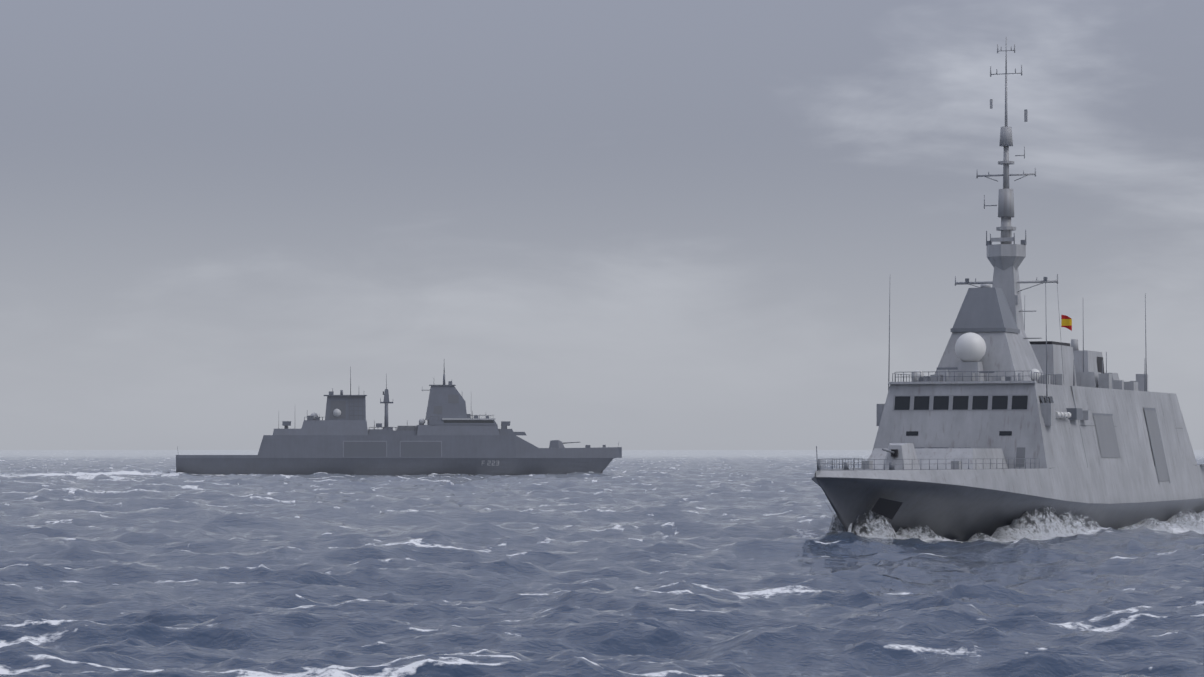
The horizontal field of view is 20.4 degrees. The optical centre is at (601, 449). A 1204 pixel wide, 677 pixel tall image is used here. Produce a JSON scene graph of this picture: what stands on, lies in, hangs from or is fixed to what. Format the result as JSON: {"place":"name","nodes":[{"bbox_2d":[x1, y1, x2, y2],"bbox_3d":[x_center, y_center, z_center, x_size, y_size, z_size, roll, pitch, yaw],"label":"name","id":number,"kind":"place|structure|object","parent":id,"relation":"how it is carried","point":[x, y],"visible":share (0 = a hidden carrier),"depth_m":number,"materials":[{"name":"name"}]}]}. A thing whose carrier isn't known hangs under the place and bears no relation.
{"place":"outdoors","nodes":[
{"label":"outdoors","id":0,"kind":"place"},
{"bbox_2d":[0,450,1203,676],"bbox_3d":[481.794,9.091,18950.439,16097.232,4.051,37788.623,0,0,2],"label":"sea water","id":1,"kind":"structure","parent":0,"point":[626,564],"depth_m":223.96,"materials":[{"name":"blue liquid"}]},
{"bbox_2d":[0,470,473,476],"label":"wake spray","id":2,"kind":"object","parent":1,"relation":"on","point":[150,472],"visible":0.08,"depth_m":1114.75,"materials":[{"name":"white liquid"}]},
{"bbox_2d":[176,366,621,475],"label":"frigate","id":3,"kind":"object","parent":1,"relation":"in","point":[451,437],"visible":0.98,"depth_m":1117.51,"materials":[{"name":"grey metal"}]},
{"bbox_2d":[811,37,1203,541],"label":"warship","id":4,"kind":"object","parent":1,"relation":"in","point":[994,422],"visible":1,"depth_m":343.39,"materials":[{"name":"grey metal"}]},
{"bbox_2d":[826,506,1203,542],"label":"bow wave","id":5,"kind":"object","parent":1,"relation":"on","point":[1053,526],"visible":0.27,"depth_m":332.44,"materials":[{"name":"white liquid"}]},
{"bbox_2d":[0,0,1203,449],"label":"sky","id":6,"kind":"structure","parent":0,"point":[632,224],"materials":[{"name":"grey"}]}
]}

